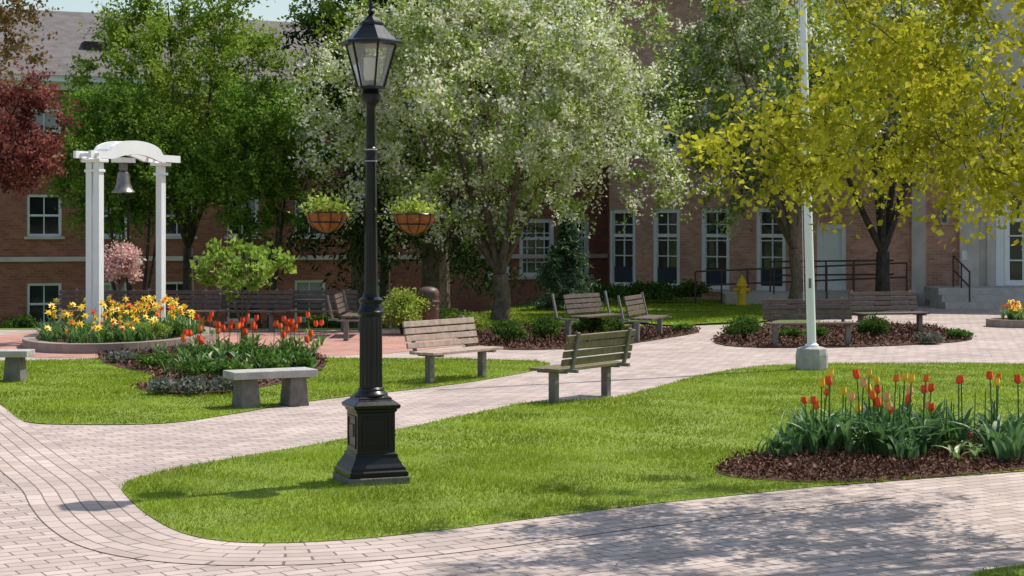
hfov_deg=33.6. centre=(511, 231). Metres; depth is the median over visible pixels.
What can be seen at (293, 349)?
perennial plant
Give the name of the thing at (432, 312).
trash bin
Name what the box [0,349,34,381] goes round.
stone bench
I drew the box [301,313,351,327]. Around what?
foundation shrub
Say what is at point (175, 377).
mulch bed
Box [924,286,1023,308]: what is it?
entrance steps
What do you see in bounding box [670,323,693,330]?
perennial plant
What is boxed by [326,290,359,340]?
park bench
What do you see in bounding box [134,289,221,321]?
park bench
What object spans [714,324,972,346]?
mulch bed
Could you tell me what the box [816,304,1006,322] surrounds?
entrance path
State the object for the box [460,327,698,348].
mulch bed
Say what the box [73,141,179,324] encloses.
bell arbor
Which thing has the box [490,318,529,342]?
boxwood shrub
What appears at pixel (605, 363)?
park bench
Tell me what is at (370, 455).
street lamp
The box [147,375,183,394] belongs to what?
perennial plant
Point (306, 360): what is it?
perennial plant
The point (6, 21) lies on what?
rusty leaf tree
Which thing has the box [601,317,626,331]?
boxwood shrub
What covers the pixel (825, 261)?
ramp railing
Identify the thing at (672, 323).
lawn
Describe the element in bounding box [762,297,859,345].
park bench
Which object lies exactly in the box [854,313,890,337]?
boxwood shrub
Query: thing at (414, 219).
hanging flower basket
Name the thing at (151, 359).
perennial plant
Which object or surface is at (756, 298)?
entrance ramp
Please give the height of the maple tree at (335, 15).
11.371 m
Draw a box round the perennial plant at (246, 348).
[225,343,269,358]
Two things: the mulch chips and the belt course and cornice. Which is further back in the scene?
the belt course and cornice
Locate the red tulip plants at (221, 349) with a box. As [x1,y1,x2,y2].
[150,311,328,376]
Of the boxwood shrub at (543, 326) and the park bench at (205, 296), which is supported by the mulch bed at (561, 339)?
the boxwood shrub at (543, 326)
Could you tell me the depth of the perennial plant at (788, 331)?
31.62 m
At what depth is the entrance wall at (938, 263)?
46.93 m
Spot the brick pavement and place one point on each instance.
(974, 519)
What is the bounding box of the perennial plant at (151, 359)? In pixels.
[132,352,178,367]
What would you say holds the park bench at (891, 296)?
on the mulch bed at (840, 345)
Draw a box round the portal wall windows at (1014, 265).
[1004,191,1023,285]
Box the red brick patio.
[0,331,464,357]
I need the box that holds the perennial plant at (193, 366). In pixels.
[170,357,215,375]
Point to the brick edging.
(70, 497)
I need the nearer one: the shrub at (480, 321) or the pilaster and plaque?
the shrub at (480, 321)
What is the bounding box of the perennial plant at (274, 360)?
[242,349,292,368]
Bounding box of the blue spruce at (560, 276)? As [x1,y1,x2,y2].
[525,209,606,311]
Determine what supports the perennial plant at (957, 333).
on the mulch bed at (840, 345)
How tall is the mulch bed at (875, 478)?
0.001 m
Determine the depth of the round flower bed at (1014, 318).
35.42 m
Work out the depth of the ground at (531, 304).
38.16 m
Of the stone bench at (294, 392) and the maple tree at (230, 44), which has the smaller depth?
the stone bench at (294, 392)
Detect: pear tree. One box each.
[276,0,710,320]
[616,0,886,309]
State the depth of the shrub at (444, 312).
35.94 m
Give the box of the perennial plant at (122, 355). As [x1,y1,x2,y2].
[104,350,141,361]
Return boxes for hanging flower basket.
[287,189,364,232]
[375,186,456,234]
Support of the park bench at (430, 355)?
on the lawn at (157, 403)
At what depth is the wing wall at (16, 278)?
50.34 m
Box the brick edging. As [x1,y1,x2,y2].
[0,405,895,564]
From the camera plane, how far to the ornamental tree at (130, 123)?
38.62 m
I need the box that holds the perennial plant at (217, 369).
[207,356,247,377]
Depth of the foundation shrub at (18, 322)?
46.77 m
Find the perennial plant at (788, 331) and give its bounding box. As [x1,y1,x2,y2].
[778,327,803,337]
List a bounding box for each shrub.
[0,312,42,327]
[189,230,297,343]
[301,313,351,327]
[382,284,437,333]
[439,305,461,325]
[439,309,491,330]
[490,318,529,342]
[527,315,564,339]
[571,313,613,332]
[583,283,636,301]
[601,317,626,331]
[624,278,662,301]
[641,280,685,300]
[672,278,712,299]
[719,313,764,339]
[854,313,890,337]
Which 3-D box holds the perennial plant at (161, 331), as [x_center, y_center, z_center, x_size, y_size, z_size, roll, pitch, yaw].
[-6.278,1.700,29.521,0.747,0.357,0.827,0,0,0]
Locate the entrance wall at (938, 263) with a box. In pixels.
[793,0,959,304]
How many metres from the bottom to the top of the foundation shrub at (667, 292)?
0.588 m
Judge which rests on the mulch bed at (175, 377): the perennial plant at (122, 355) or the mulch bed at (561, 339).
the perennial plant at (122, 355)
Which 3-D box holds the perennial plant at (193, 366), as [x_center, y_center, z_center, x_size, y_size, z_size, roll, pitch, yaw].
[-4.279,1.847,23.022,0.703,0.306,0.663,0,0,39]
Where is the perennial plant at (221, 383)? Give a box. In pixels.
[210,375,233,390]
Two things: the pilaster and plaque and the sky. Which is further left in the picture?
the sky
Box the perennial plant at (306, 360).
[282,350,316,367]
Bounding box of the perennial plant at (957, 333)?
[946,328,973,338]
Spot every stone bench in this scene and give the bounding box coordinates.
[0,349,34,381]
[223,367,317,408]
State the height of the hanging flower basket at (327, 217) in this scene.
0.360 m
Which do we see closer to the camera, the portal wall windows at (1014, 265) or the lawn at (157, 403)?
the lawn at (157, 403)
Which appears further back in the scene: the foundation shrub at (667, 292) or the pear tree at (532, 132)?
the foundation shrub at (667, 292)
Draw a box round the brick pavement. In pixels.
[0,323,1023,575]
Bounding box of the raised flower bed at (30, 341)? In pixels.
[22,326,217,353]
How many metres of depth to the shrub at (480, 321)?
33.67 m
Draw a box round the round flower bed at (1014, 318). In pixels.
[986,299,1023,327]
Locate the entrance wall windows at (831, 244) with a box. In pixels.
[815,73,932,291]
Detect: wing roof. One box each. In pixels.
[0,9,603,92]
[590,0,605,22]
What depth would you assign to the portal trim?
45.83 m
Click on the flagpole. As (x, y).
(811, 354)
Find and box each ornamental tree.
[32,67,217,315]
[179,54,343,327]
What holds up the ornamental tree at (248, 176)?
on the ground at (531, 304)
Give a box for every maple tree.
[58,0,309,319]
[276,0,502,327]
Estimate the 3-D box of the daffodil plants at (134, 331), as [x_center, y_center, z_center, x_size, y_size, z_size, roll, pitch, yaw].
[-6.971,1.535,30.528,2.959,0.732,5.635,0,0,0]
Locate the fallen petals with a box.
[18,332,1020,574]
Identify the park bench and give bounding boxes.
[50,289,148,322]
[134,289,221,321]
[195,289,292,331]
[274,289,357,331]
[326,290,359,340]
[402,315,502,382]
[529,328,635,402]
[551,291,626,338]
[617,292,670,341]
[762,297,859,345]
[848,290,929,331]
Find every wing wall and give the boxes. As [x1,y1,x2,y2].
[0,89,607,327]
[609,0,792,299]
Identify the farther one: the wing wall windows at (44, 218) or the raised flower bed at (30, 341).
the wing wall windows at (44, 218)
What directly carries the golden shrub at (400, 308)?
on the red brick patio
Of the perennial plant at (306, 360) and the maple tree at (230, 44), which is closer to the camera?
the perennial plant at (306, 360)
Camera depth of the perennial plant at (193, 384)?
20.55 m
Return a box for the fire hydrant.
[733,275,749,305]
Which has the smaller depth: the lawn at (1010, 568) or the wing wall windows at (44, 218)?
the lawn at (1010, 568)
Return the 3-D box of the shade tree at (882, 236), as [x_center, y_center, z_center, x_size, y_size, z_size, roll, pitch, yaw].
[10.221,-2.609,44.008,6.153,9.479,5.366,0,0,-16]
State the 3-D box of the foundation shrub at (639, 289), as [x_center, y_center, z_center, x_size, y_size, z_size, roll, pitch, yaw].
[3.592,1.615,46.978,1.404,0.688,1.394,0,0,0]
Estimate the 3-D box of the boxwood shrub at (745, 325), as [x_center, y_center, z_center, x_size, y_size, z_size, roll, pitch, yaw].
[4.206,1.762,30.924,0.811,0.529,0.840,0,0,0]
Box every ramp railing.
[694,262,907,303]
[769,259,893,291]
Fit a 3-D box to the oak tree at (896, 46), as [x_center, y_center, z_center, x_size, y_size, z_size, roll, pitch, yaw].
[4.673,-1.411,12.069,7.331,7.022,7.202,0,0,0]
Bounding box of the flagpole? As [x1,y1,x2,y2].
[796,0,827,369]
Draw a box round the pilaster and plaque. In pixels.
[912,15,948,304]
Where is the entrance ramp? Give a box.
[722,292,917,305]
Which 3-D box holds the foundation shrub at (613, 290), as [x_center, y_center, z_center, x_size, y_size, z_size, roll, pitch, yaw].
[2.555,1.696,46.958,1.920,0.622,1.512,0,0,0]
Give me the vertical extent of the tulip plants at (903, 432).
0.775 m
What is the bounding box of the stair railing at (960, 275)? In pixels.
[952,255,970,301]
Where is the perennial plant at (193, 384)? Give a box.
[177,375,214,394]
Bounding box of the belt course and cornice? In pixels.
[0,72,607,261]
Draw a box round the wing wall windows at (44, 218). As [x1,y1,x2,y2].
[24,108,591,327]
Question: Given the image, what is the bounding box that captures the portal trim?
[960,11,1003,285]
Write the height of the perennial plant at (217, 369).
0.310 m
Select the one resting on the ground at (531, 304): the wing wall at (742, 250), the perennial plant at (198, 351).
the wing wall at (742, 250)
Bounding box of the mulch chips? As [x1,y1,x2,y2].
[94,320,1023,482]
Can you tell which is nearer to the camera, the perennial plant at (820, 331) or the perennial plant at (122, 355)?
the perennial plant at (122, 355)
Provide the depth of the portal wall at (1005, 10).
45.87 m
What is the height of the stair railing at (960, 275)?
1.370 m
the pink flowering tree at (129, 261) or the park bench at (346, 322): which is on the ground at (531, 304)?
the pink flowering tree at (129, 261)
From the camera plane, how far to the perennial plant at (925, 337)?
29.94 m
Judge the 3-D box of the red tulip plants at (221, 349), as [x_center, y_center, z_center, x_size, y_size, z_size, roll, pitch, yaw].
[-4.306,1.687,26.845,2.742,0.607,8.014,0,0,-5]
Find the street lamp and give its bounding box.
[333,0,409,486]
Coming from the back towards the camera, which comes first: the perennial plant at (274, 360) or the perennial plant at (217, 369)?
the perennial plant at (274, 360)
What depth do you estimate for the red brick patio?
30.72 m
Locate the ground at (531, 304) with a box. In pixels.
[0,297,922,329]
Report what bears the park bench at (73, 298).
on the brick pavement
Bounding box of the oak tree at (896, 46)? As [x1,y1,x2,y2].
[656,0,1023,251]
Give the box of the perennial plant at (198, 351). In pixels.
[174,344,217,356]
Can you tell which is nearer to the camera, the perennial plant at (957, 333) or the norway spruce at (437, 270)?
the perennial plant at (957, 333)
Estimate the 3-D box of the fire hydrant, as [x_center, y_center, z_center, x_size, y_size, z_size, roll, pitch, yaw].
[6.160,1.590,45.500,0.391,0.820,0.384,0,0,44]
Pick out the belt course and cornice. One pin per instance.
(59, 80)
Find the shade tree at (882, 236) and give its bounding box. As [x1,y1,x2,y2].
[791,0,1023,305]
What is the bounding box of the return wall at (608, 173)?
[603,0,608,283]
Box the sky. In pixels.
[0,0,602,34]
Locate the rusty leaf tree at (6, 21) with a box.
[0,0,62,84]
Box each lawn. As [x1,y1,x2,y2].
[0,358,549,423]
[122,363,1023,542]
[474,299,778,329]
[969,564,1023,575]
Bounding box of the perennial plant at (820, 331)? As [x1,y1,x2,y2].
[803,325,829,336]
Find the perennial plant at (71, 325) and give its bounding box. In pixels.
[58,321,92,335]
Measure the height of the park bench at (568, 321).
0.843 m
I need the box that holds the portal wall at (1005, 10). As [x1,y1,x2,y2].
[968,0,1023,285]
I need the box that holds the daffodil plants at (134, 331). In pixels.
[32,294,206,342]
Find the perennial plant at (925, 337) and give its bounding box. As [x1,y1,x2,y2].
[912,330,945,343]
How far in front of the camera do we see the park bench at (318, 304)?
34.12 m
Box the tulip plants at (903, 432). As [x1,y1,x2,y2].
[756,369,1023,463]
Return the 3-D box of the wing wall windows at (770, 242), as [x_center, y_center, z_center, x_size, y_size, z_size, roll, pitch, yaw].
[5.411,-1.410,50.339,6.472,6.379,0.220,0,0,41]
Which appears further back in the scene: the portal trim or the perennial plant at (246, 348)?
the portal trim
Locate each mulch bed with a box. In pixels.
[99,349,325,393]
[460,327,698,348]
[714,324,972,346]
[717,432,1023,481]
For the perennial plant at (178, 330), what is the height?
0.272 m
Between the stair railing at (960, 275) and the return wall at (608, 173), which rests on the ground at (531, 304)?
the return wall at (608, 173)
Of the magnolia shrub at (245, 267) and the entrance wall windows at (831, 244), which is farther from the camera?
the entrance wall windows at (831, 244)
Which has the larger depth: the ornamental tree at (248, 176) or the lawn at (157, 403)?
the ornamental tree at (248, 176)
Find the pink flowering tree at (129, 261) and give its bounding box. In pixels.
[104,239,146,316]
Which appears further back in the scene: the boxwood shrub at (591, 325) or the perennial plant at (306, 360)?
the boxwood shrub at (591, 325)
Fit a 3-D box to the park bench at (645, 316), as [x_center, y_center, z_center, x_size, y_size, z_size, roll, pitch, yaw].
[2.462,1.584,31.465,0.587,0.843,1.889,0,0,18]
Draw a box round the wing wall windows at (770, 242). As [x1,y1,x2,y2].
[610,73,787,291]
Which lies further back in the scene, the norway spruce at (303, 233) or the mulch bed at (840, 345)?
the norway spruce at (303, 233)
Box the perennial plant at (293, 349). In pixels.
[271,342,306,356]
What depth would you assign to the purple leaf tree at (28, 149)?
35.81 m
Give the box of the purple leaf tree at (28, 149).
[0,46,84,198]
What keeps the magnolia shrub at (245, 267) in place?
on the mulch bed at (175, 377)
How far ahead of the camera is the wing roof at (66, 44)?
51.62 m
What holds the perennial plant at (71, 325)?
on the raised flower bed at (30, 341)
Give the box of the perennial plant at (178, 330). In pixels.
[164,322,189,335]
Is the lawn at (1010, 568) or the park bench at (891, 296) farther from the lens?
the park bench at (891, 296)
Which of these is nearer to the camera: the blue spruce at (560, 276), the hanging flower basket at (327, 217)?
the hanging flower basket at (327, 217)
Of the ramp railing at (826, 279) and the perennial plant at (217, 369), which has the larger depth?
the ramp railing at (826, 279)
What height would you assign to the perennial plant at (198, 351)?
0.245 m
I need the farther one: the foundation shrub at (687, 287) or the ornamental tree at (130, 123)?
the foundation shrub at (687, 287)
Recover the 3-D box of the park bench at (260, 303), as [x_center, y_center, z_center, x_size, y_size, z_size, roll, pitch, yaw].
[-5.362,1.584,33.968,1.900,0.843,0.587,0,0,10]
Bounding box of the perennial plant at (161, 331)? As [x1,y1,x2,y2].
[138,320,174,338]
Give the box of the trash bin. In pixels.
[417,287,439,333]
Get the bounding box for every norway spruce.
[209,0,490,327]
[303,0,563,325]
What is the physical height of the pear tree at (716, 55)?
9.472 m

